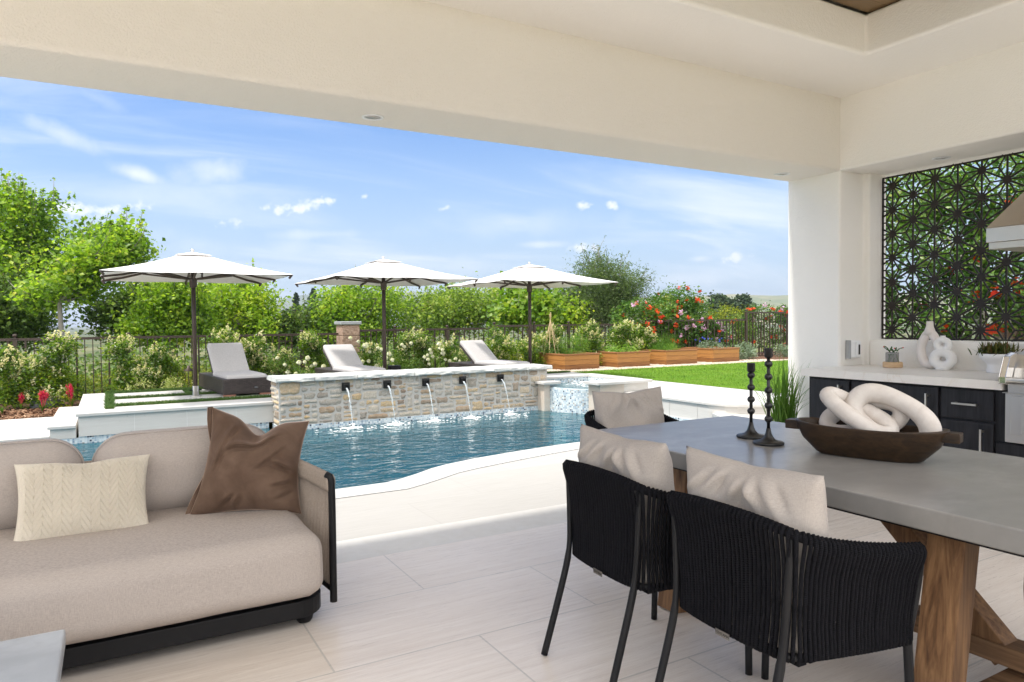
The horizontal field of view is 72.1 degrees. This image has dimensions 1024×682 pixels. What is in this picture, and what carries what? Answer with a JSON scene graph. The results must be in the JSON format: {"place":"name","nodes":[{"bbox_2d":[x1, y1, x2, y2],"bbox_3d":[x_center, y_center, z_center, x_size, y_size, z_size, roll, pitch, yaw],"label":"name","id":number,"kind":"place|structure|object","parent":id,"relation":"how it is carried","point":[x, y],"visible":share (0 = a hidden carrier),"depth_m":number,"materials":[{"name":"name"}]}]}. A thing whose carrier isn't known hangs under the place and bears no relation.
{"place":"outdoors","nodes":[
{"label":"outdoors","id":0,"kind":"place"},
{"bbox_2d":[0,400,79,418],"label":"mulch bed","id":1,"kind":"object","parent":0,"point":[76,402],"depth_m":11.70,"materials":[{"name":"brown soil"}]},
{"bbox_2d":[0,342,67,408],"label":"flowering shrub","id":2,"kind":"object","parent":1,"relation":"on","point":[11,369],"visible":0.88,"depth_m":11.40,"materials":[{"name":"green plant"}]},
{"bbox_2d":[0,405,74,419],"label":"bark chips","id":3,"kind":"object","parent":1,"relation":"on","point":[33,413],"visible":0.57,"depth_m":10.71,"materials":[{"name":"brown wood"}]},
{"bbox_2d":[13,325,86,408],"bbox_3d":[-7.664,0.416,11.721,1.046,1.385,0.950,-2,2,-30],"label":"flowering shrub","id":4,"kind":"object","parent":1,"relation":"on","point":[59,350],"visible":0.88,"depth_m":11.67,"materials":[{"name":"green plant"}]},
{"bbox_2d":[97,333,157,391],"bbox_3d":[-6.592,0.448,12.103,0.956,1.269,0.964,-2,2,-30],"label":"flowering shrub","id":5,"kind":"object","parent":1,"relation":"on","point":[123,350],"visible":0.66,"depth_m":11.94,"materials":[{"name":"green plant"}]},
{"bbox_2d":[122,333,197,389],"bbox_3d":[-6.063,0.470,12.170,1.198,1.214,0.912,-2,2,-30],"label":"flowering shrub","id":6,"kind":"object","parent":1,"relation":"on","point":[167,360],"visible":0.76,"depth_m":12.08,"materials":[{"name":"green plant"}]},
{"bbox_2d":[0,330,338,401],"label":"iron fence","id":7,"kind":"object","parent":1,"relation":"on","point":[14,340],"visible":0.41,"depth_m":12.82,"materials":[{"name":"brown metal"}]},
{"bbox_2d":[197,323,262,371],"bbox_3d":[-5.180,0.360,12.870,1.062,1.380,0.795,0,2,28],"label":"flowering shrub","id":8,"kind":"object","parent":1,"relation":"on","point":[217,338],"visible":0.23,"depth_m":12.82,"materials":[{"name":"green plant"}]},
{"bbox_2d":[242,330,277,374],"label":"flowering shrub","id":9,"kind":"object","parent":1,"relation":"on","point":[254,359],"visible":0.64,"depth_m":12.98,"materials":[{"name":"green plant"}]},
{"bbox_2d":[259,342,300,374],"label":"flowering shrub","id":10,"kind":"object","parent":1,"relation":"on","point":[282,353],"visible":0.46,"depth_m":13.16,"materials":[{"name":"green plant"}]},
{"bbox_2d":[290,326,329,373],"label":"flowering shrub","id":11,"kind":"object","parent":1,"relation":"on","point":[311,342],"visible":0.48,"depth_m":13.56,"materials":[{"name":"green plant"}]},
{"bbox_2d":[386,327,420,368],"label":"flowering shrub","id":12,"kind":"object","parent":1,"relation":"on","point":[404,340],"visible":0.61,"depth_m":14.61,"materials":[{"name":"green plant"}]},
{"bbox_2d":[408,328,437,368],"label":"flowering shrub","id":13,"kind":"object","parent":1,"relation":"on","point":[421,345],"visible":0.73,"depth_m":14.84,"materials":[{"name":"green plant"}]},
{"bbox_2d":[359,325,490,367],"bbox_3d":[-1.839,0.310,15.549,3.240,1.318,0.084,-2,2,-30],"label":"iron fence","id":14,"kind":"object","parent":1,"relation":"on","point":[446,332],"visible":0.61,"depth_m":15.60,"materials":[{"name":"brown metal"}]},
{"bbox_2d":[431,333,470,367],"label":"flowering shrub","id":15,"kind":"object","parent":1,"relation":"on","point":[448,351],"visible":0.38,"depth_m":15.09,"materials":[{"name":"green plant"}]},
{"bbox_2d":[78,404,273,436],"bbox_3d":[-2.760,0.944,11.769,7.558,0.248,2.810,-2,2,-30],"label":"raised deck base","id":16,"kind":"object","parent":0,"point":[102,425],"visible":0.14,"depth_m":9.12,"materials":[{"name":"concrete"}]},
{"bbox_2d":[76,389,272,416],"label":"raised deck","id":17,"kind":"structure","parent":16,"relation":"on","point":[91,405],"depth_m":9.65,"materials":[{"name":"concrete"}]},
{"bbox_2d":[99,249,292,396],"bbox_3d":[-4.765,-0.272,10.554,2.403,2.212,2.403,-2,2,-30],"label":"patio umbrella","id":18,"kind":"object","parent":17,"relation":"on","point":[192,268],"visible":1,"depth_m":10.35,"materials":[{"name":"white fabric"}]},
{"bbox_2d":[199,343,270,396],"bbox_3d":[-4.516,0.425,11.392,0.700,0.765,1.854,-2,2,-35],"label":"wicker lounger","id":19,"kind":"object","parent":17,"relation":"on","point":[231,374],"visible":0.98,"depth_m":11.14,"materials":[{"name":"grey fabric"}]},
{"bbox_2d":[103,370,570,408],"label":"turf","id":20,"kind":"structure","parent":17,"relation":"on","point":[110,399],"depth_m":10.32,"materials":[{"name":"green plant"}]},
{"bbox_2d":[314,344,385,373],"bbox_3d":[-2.855,0.418,12.435,0.700,0.686,1.854,-2,2,-34],"label":"wicker lounger","id":21,"kind":"object","parent":17,"relation":"on","point":[342,358],"visible":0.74,"depth_m":12.59,"materials":[{"name":"grey fabric"}]},
{"bbox_2d":[295,256,477,369],"bbox_3d":[-2.185,-0.339,12.028,2.403,2.212,2.403,-2,2,-31],"label":"patio umbrella","id":22,"kind":"object","parent":17,"relation":"on","point":[383,273],"visible":0.96,"depth_m":11.87,"materials":[{"name":"fabric"}]},
{"bbox_2d":[448,340,529,366],"bbox_3d":[-0.444,0.346,13.802,0.700,0.705,1.854,-2,2,-39],"label":"wicker lounger","id":23,"kind":"object","parent":17,"relation":"on","point":[478,352],"visible":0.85,"depth_m":13.92,"materials":[{"name":"grey fabric"}]},
{"bbox_2d":[446,262,617,363],"bbox_3d":[0.341,-0.405,13.472,2.403,2.212,2.403,-1,2,-29],"label":"patio umbrella","id":24,"kind":"object","parent":17,"relation":"on","point":[529,276],"visible":0.93,"depth_m":13.31,"materials":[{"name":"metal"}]},
{"bbox_2d":[76,410,585,487],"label":"pool water","id":25,"kind":"structure","parent":0,"point":[448,436],"depth_m":8.84,"materials":[{"name":"blue liquid"}]},
{"bbox_2d":[79,416,584,540],"bbox_3d":[-3.730,1.958,7.000,13.380,1.150,4.545,-2,2,-30],"label":"pool basin","id":26,"kind":"object","parent":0,"point":[340,475],"visible":0.01,"depth_m":10.49,"materials":[{"name":"liquid"}]},
{"bbox_2d":[60,422,268,449],"bbox_3d":[-8.125,1.387,7.124,10.900,0.270,0.022,-2,2,-30],"label":"waterline tile","id":27,"kind":"object","parent":26,"relation":"attached to","point":[83,440],"visible":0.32,"depth_m":8.77,"materials":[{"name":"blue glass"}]},
{"bbox_2d":[267,364,552,443],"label":"feature wall","id":28,"kind":"structure","parent":26,"relation":"on","point":[320,401],"depth_m":10.37,"materials":[{"name":"stone"}]},
{"bbox_2d":[535,373,652,444],"bbox_3d":[1.350,1.447,11.695,1.880,1.702,1.900,-2,2,-30],"label":"raised spa","id":29,"kind":"object","parent":26,"relation":"in","point":[571,394],"visible":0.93,"depth_m":11.19,"materials":[{"name":"white tile"}]},
{"bbox_2d":[334,321,361,355],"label":"stone pillar","id":30,"kind":"structure","parent":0,"point":[345,330],"depth_m":14.46,"materials":[{"name":"stone"}]},
{"bbox_2d":[336,503,566,562],"bbox_3d":[-2.360,1.272,3.371,12.190,0.001,0.396,-2,2,-30],"label":"patio threshold","id":31,"kind":"object","parent":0,"point":[390,543],"depth_m":4.48,"materials":[{"name":"tile"}]},
{"bbox_2d":[336,449,578,540],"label":"pool deck","id":32,"kind":"structure","parent":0,"point":[524,484],"depth_m":5.33,"materials":[{"name":"stone"}]},
{"bbox_2d":[335,442,579,497],"bbox_3d":[-2.601,1.251,5.027,13.428,0.054,0.894,-2,2,-34],"label":"pool coping","id":33,"kind":"object","parent":32,"relation":"on","point":[421,478],"visible":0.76,"depth_m":6.38,"materials":[{"name":"stone"}]},
{"bbox_2d":[0,324,993,437],"bbox_3d":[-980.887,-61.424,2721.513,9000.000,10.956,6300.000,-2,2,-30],"label":"terrain","id":34,"kind":"structure","parent":0,"point":[88,345],"depth_m":348.51,"materials":[{"name":"plant"}]},
{"bbox_2d":[0,168,81,364],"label":"tree","id":35,"kind":"object","parent":34,"relation":"on","point":[27,226],"visible":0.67,"depth_m":16.26,"materials":[{"name":"green plant"}]},
{"bbox_2d":[0,256,83,374],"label":"tree","id":36,"kind":"object","parent":34,"relation":"on","point":[20,323],"visible":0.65,"depth_m":15.25,"materials":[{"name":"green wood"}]},
{"bbox_2d":[1,204,165,370],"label":"tree","id":37,"kind":"object","parent":34,"relation":"on","point":[108,244],"visible":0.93,"depth_m":14.08,"materials":[{"name":"green plant"}]},
{"bbox_2d":[63,281,158,369],"bbox_3d":[-9.889,0.253,17.921,2.881,4.651,2.413,-2,2,-30],"label":"tree","id":38,"kind":"object","parent":34,"relation":"on","point":[102,319],"visible":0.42,"depth_m":17.36,"materials":[{"name":"green plant"}]},
{"bbox_2d":[0,362,269,404],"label":"hedge","id":39,"kind":"object","parent":34,"relation":"on","point":[90,382],"visible":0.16,"depth_m":12.94,"materials":[{"name":"plant"}]},
{"bbox_2d":[97,281,232,380],"bbox_3d":[-8.493,0.114,17.579,2.943,4.447,2.731,-1,2,1],"label":"tree","id":40,"kind":"object","parent":34,"relation":"on","point":[163,308],"visible":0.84,"depth_m":17.03,"materials":[{"name":"green plant"}]},
{"bbox_2d":[183,258,300,349],"bbox_3d":[-7.594,0.073,19.642,3.110,4.871,2.870,-1,2,-4],"label":"tree","id":41,"kind":"object","parent":34,"relation":"on","point":[248,299],"visible":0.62,"depth_m":19.23,"materials":[{"name":"green plant"}]},
{"bbox_2d":[254,291,363,367],"bbox_3d":[-6.119,0.575,20.601,3.458,4.027,2.970,-2,2,-30],"label":"tree","id":42,"kind":"object","parent":34,"relation":"on","point":[296,324],"visible":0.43,"depth_m":20.14,"materials":[{"name":"green plant"}]},
{"bbox_2d":[0,321,689,403],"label":"slope brush","id":43,"kind":"object","parent":34,"relation":"on","point":[203,358],"visible":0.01,"depth_m":14.53,"materials":[{"name":"green plant"}]},
{"bbox_2d":[299,264,423,357],"bbox_3d":[-4.602,0.073,20.916,4.302,4.739,3.209,-2,2,-30],"label":"tree","id":44,"kind":"object","parent":34,"relation":"on","point":[346,301],"visible":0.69,"depth_m":20.51,"materials":[{"name":"green plant"}]},
{"bbox_2d":[392,267,524,348],"bbox_3d":[-1.592,-0.069,23.841,6.476,4.779,3.842,-2,2,-30],"label":"tree","id":45,"kind":"object","parent":34,"relation":"on","point":[435,311],"visible":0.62,"depth_m":22.98,"materials":[{"name":"green plant"}]},
{"bbox_2d":[22,338,968,385],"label":"woods","id":46,"kind":"object","parent":34,"relation":"on","point":[89,355],"visible":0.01,"depth_m":109.41,"materials":[{"name":"green plant"}]},
{"bbox_2d":[481,271,567,340],"bbox_3d":[0.365,-0.373,19.079,2.350,3.128,2.202,0,2,8],"label":"tree","id":47,"kind":"object","parent":34,"relation":"on","point":[513,310],"visible":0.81,"depth_m":18.74,"materials":[{"name":"green plant"}]},
{"bbox_2d":[521,287,593,343],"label":"tree","id":48,"kind":"object","parent":34,"relation":"on","point":[569,310],"visible":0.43,"depth_m":20.88,"materials":[{"name":"green plant"}]},
{"bbox_2d":[540,235,668,346],"bbox_3d":[2.657,-0.921,22.403,5.498,4.802,3.455,-2,2,-30],"label":"tree","id":49,"kind":"object","parent":34,"relation":"on","point":[605,297],"visible":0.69,"depth_m":22.02,"materials":[{"name":"green plant"}]},
{"bbox_2d":[694,290,737,325],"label":"broadleaf","id":50,"kind":"object","parent":34,"relation":"on","point":[721,298],"visible":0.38,"depth_m":89.46,"materials":[{"name":"green plant"}]},
{"bbox_2d":[886,153,1022,338],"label":"screen tree","id":51,"kind":"object","parent":34,"relation":"on","point":[948,238],"visible":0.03,"depth_m":10.36,"materials":[{"name":"green plant"}]},
{"bbox_2d":[995,296,1023,341],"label":"block wall","id":52,"kind":"structure","parent":34,"relation":"on","point":[1008,333],"depth_m":8.98,"materials":[{"name":"grey concrete"}]},
{"bbox_2d":[885,153,1023,341],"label":"trumpet vine","id":53,"kind":"object","parent":52,"relation":"attached to","point":[961,225],"visible":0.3,"depth_m":8.81,"materials":[{"name":"green plant"}]},
{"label":"lower deck base","id":54,"kind":"structure","parent":34,"relation":"on","visible":0},
{"bbox_2d":[0,417,52,441],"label":"deck","id":55,"kind":"structure","parent":54,"relation":"on","point":[22,429],"depth_m":9.14,"materials":[{"name":"concrete"}]},
{"bbox_2d":[50,423,78,438],"bbox_3d":[-6.060,1.112,9.608,0.271,0.126,2.310,-2,2,-30],"label":"step riser","id":56,"kind":"object","parent":55,"relation":"on","point":[64,433],"visible":0.29,"depth_m":8.61,"materials":[{"name":"concrete"}]},
{"bbox_2d":[47,406,78,429],"bbox_3d":[-6.068,1.031,9.591,0.295,0.036,2.370,-2,2,-30],"label":"step tread","id":57,"kind":"object","parent":56,"relation":"on","point":[64,418],"visible":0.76,"depth_m":9.17,"materials":[{"name":"concrete"}]},
{"bbox_2d":[0,77,1023,326],"label":"sky","id":58,"kind":"structure","parent":0,"point":[306,198],"materials":[{"name":"blue"}]},
{"bbox_2d":[60,508,1023,681],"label":"patio floor","id":59,"kind":"structure","parent":0,"point":[476,610],"depth_m":3.02,"materials":[{"name":"tile"}]},
{"bbox_2d":[0,630,65,681],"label":"coffee table","id":60,"kind":"object","parent":59,"relation":"on","point":[36,658],"visible":1,"depth_m":2.11,"materials":[{"name":"stone"}]},
{"bbox_2d":[0,424,336,669],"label":"outdoor sofa","id":61,"kind":"object","parent":59,"relation":"on","point":[171,573],"visible":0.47,"depth_m":2.91,"materials":[{"name":"beige fabric"}]},
{"bbox_2d":[14,454,149,540],"bbox_3d":[-1.910,0.704,3.149,0.533,0.330,0.248,-2,2,-30],"label":"throw pillow","id":62,"kind":"object","parent":61,"relation":"on","point":[59,499],"visible":0.95,"depth_m":3.09,"materials":[{"name":"beige fabric"}]},
{"bbox_2d":[185,407,308,514],"bbox_3d":[-1.302,0.589,3.477,0.586,0.530,0.298,-1,2,-16],"label":"throw pillow","id":63,"kind":"object","parent":61,"relation":"on","point":[246,468],"visible":1,"depth_m":3.39,"materials":[{"name":"brown fabric"}]},
{"bbox_2d":[0,0,1023,417],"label":"covered patio","id":64,"kind":"structure","parent":59,"relation":"on","point":[832,112],"depth_m":4.66,"materials":[{"name":"paint"}]},
{"bbox_2d":[881,151,1023,341],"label":"privacy screen","id":65,"kind":"object","parent":64,"relation":"on","point":[980,329],"visible":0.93,"depth_m":5.63,"materials":[{"name":"brown metal"}]},
{"bbox_2d":[986,192,1023,251],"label":"range hood","id":66,"kind":"object","parent":64,"relation":"attached to","point":[1005,230],"visible":1,"depth_m":4.61,"materials":[{"name":"metal"}]},
{"bbox_2d":[584,386,678,428],"bbox_3d":[0.777,0.757,4.360,0.635,0.912,0.649,-2,2,-30],"label":"dining chair","id":67,"kind":"object","parent":59,"relation":"on","point":[619,409],"visible":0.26,"depth_m":4.32,"materials":[{"name":"beige fabric"}]},
{"bbox_2d":[541,424,752,681],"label":"dining chair","id":68,"kind":"object","parent":59,"relation":"on","point":[619,521],"visible":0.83,"depth_m":2.56,"materials":[{"name":"black wicker"}]},
{"bbox_2d":[655,446,926,681],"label":"dining chair","id":69,"kind":"object","parent":59,"relation":"on","point":[765,564],"visible":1,"depth_m":2.04,"materials":[{"name":"black wicker"}]},
{"bbox_2d":[598,415,1023,681],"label":"dining table","id":70,"kind":"object","parent":59,"relation":"on","point":[953,510],"visible":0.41,"depth_m":2.41,"materials":[{"name":"concrete"}]},
{"bbox_2d":[736,363,763,439],"bbox_3d":[1.174,0.291,3.458,0.139,0.366,0.139,-2,2,-39],"label":"candle holder","id":71,"kind":"object","parent":70,"relation":"on","point":[750,432],"visible":1,"depth_m":3.44,"materials":[{"name":"black metal"}]},
{"bbox_2d":[753,348,783,445],"bbox_3d":[1.191,0.256,3.268,0.139,0.446,0.139,-2,2,-35],"label":"candle holder","id":72,"kind":"object","parent":70,"relation":"on","point":[768,439],"visible":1,"depth_m":3.25,"materials":[{"name":"black metal"}]},
{"bbox_2d":[785,417,962,462],"bbox_3d":[1.495,0.416,2.956,0.672,0.138,0.244,1,2,42],"label":"dough bowl","id":73,"kind":"object","parent":70,"relation":"on","point":[908,444],"visible":0.94,"depth_m":2.85,"materials":[{"name":"brown wood"}]},
{"bbox_2d":[819,383,941,431],"bbox_3d":[1.516,0.322,2.940,0.480,0.287,0.211,1,2,42],"label":"link knot","id":74,"kind":"object","parent":73,"relation":"in","point":[860,406],"visible":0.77,"depth_m":2.91,"materials":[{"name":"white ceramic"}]},
{"bbox_2d":[801,365,1023,457],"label":"kitchen counter","id":75,"kind":"object","parent":59,"relation":"on","point":[969,405],"visible":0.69,"depth_m":4.79,"materials":[{"name":"stone"}]},
{"bbox_2d":[809,378,849,417],"bbox_3d":[2.499,0.671,5.573,0.061,0.740,0.355,-1,2,-30],"label":"cabinet door","id":76,"kind":"structure","parent":75,"relation":"in","point":[816,407],"depth_m":5.65,"materials":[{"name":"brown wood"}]},
{"bbox_2d":[852,381,938,425],"bbox_3d":[2.758,0.682,5.120,0.061,0.740,0.650,-1,2,-30],"label":"cabinet door","id":77,"kind":"structure","parent":75,"relation":"in","point":[928,396],"depth_m":4.94,"materials":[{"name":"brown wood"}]},
{"bbox_2d":[916,321,942,368],"bbox_3d":[3.287,0.031,5.540,0.092,0.374,0.202,-2,2,-30],"label":"pierced vase","id":78,"kind":"object","parent":75,"relation":"on","point":[930,333],"visible":0.83,"depth_m":5.54,"materials":[{"name":"ceramic"}]},
{"bbox_2d":[929,336,956,369],"bbox_3d":[3.316,0.093,5.420,0.106,0.268,0.196,-2,2,-37],"label":"pierced vase","id":79,"kind":"object","parent":75,"relation":"on","point":[947,353],"visible":0.99,"depth_m":5.39,"materials":[{"name":"white ceramic"}]},
{"bbox_2d":[941,418,994,452],"bbox_3d":[3.013,0.797,4.680,0.061,0.530,0.330,-1,2,-30],"label":"cabinet door","id":80,"kind":"structure","parent":75,"relation":"in","point":[977,436],"depth_m":4.64,"materials":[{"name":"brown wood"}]},
{"bbox_2d":[968,339,1023,372],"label":"succulent bowl","id":81,"kind":"object","parent":75,"relation":"on","point":[992,355],"visible":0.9,"depth_m":5.04,"materials":[{"name":"white ceramic"}]},
{"bbox_2d":[999,350,1023,443],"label":"built in grill","id":82,"kind":"object","parent":75,"relation":"in","point":[1011,374],"visible":1,"depth_m":4.39,"materials":[{"name":"metal"}]},
{"bbox_2d":[547,372,780,406],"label":"lawn terrace","id":83,"kind":"structure","parent":0,"point":[706,395],"depth_m":10.35,"materials":[{"name":"stone"}]},
{"bbox_2d":[547,359,787,371],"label":"gravel path","id":84,"kind":"structure","parent":0,"point":[664,365],"depth_m":17.03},
{"bbox_2d":[479,322,525,360],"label":"flowering shrub","id":85,"kind":"object","parent":84,"relation":"on","point":[501,346],"visible":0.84,"depth_m":15.72,"materials":[{"name":"green plant"}]},
{"bbox_2d":[513,328,545,363],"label":"flowering shrub","id":86,"kind":"object","parent":84,"relation":"on","point":[524,346],"visible":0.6,"depth_m":16.26,"materials":[{"name":"green plant"}]},
{"bbox_2d":[538,324,571,353],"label":"flowering shrub","id":87,"kind":"object","parent":84,"relation":"on","point":[558,334],"visible":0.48,"depth_m":16.73,"materials":[{"name":"green plant"}]},
{"bbox_2d":[536,351,599,369],"bbox_3d":[1.304,0.454,16.528,0.990,0.357,1.225,-2,2,-30],"label":"planter box","id":88,"kind":"object","parent":84,"relation":"on","point":[585,360],"visible":0.8,"depth_m":16.05,"materials":[{"name":"brown wood"}]},
{"bbox_2d":[492,321,644,350],"bbox_3d":[1.545,0.144,17.480,4.582,1.273,0.084,-2,2,-30],"label":"iron fence","id":89,"kind":"object","parent":84,"relation":"on","point":[568,325],"visible":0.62,"depth_m":17.33,"materials":[{"name":"brown metal"}]},
{"bbox_2d":[566,318,608,362],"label":"flowering shrub","id":90,"kind":"object","parent":84,"relation":"on","point":[591,335],"visible":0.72,"depth_m":17.18,"materials":[{"name":"green plant"}]},
{"bbox_2d":[595,350,650,366],"bbox_3d":[2.618,0.420,17.251,1.010,0.357,1.175,-2,2,-30],"label":"planter box","id":91,"kind":"object","parent":84,"relation":"on","point":[624,359],"visible":0.68,"depth_m":16.77,"materials":[{"name":"brown wood"}]},
{"bbox_2d":[602,316,647,350],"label":"flowering shrub","id":92,"kind":"object","parent":84,"relation":"on","point":[617,332],"visible":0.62,"depth_m":17.70,"materials":[{"name":"green plant"}]},
{"bbox_2d":[608,297,693,347],"bbox_3d":[3.780,-0.341,19.097,2.962,1.827,1.179,-2,2,-30],"label":"trumpet vine","id":93,"kind":"object","parent":84,"relation":"on","point":[659,315],"visible":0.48,"depth_m":18.85,"materials":[{"name":"green plant"}]},
{"bbox_2d":[641,348,697,364],"bbox_3d":[3.942,0.385,18.007,1.060,0.357,1.175,-2,2,-30],"label":"planter box","id":94,"kind":"object","parent":84,"relation":"on","point":[673,356],"visible":0.69,"depth_m":17.52,"materials":[{"name":"brown wood"}]},
{"bbox_2d":[644,280,715,341],"bbox_3d":[4.825,-0.605,20.280,2.376,2.261,1.407,-2,2,-30],"label":"trumpet vine","id":95,"kind":"object","parent":84,"relation":"on","point":[690,305],"visible":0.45,"depth_m":19.97,"materials":[{"name":"green plant"}]},
{"bbox_2d":[645,317,745,353],"bbox_3d":[5.155,-0.051,19.541,3.762,1.233,0.084,-2,2,-30],"label":"iron fence","id":96,"kind":"object","parent":84,"relation":"on","point":[707,323],"visible":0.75,"depth_m":19.69,"materials":[{"name":"brown metal"}]},
{"bbox_2d":[659,311,734,348],"bbox_3d":[5.058,-0.150,19.760,2.972,1.391,1.044,-2,2,-30],"label":"trumpet vine","id":97,"kind":"object","parent":96,"relation":"attached to","point":[702,329],"visible":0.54,"depth_m":19.71,"materials":[{"name":"green plant"}]},
{"bbox_2d":[681,347,739,361],"bbox_3d":[5.283,0.350,18.774,0.970,0.357,1.175,-2,2,-30],"label":"planter box","id":98,"kind":"object","parent":84,"relation":"on","point":[716,354],"visible":0.79,"depth_m":18.30,"materials":[{"name":"brown wood"}]},
{"bbox_2d":[578,360,787,392],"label":"lawn","id":99,"kind":"structure","parent":0,"point":[702,374],"depth_m":14.14,"materials":[{"name":"green plant"}]},
{"bbox_2d":[885,252,1022,340],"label":"trumpet vine","id":100,"kind":"object","parent":99,"relation":"on","point":[944,320],"visible":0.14,"depth_m":8.80,"materials":[{"name":"green plant"}]},
{"bbox_2d":[662,399,774,419],"bbox_3d":[3.281,1.080,9.916,1.715,0.500,3.190,-2,2,-30],"label":"terrace riser","id":101,"kind":"object","parent":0,"point":[684,410],"visible":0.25,"depth_m":9.54,"materials":[{"name":"concrete"}]},
{"bbox_2d":[739,351,787,360],"bbox_3d":[9.540,0.384,22.232,9.400,0.001,3.300,-2,2,-30],"label":"mulch bed","id":102,"kind":"object","parent":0,"point":[764,358],"visible":0.2,"depth_m":19.99,"materials":[{"name":"brown soil"}]},
{"bbox_2d":[710,300,787,355],"bbox_3d":[7.264,-0.366,21.033,3.734,1.722,0.870,-2,2,-30],"label":"trumpet vine","id":103,"kind":"object","parent":102,"relation":"on","point":[750,309],"visible":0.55,"depth_m":21.06,"materials":[{"name":"green plant"}]},
{"bbox_2d":[744,309,787,353],"bbox_3d":[8.582,-0.245,21.498,4.162,1.443,0.084,-2,2,-30],"label":"iron fence","id":104,"kind":"object","parent":102,"relation":"on","point":[746,326],"visible":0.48,"depth_m":20.86,"materials":[{"name":"brown metal"}]},
{"bbox_2d":[735,354,814,422],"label":"potted grass","id":105,"kind":"object","parent":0,"point":[783,410],"depth_m":6.06,"materials":[{"name":"green plant"}]},
{"bbox_2d":[588,293,1003,326],"bbox_3d":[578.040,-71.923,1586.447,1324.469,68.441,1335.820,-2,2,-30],"label":"hills","id":106,"kind":"structure","parent":0,"point":[775,301],"depth_m":1369.90,"materials":[{"name":"green plant"}]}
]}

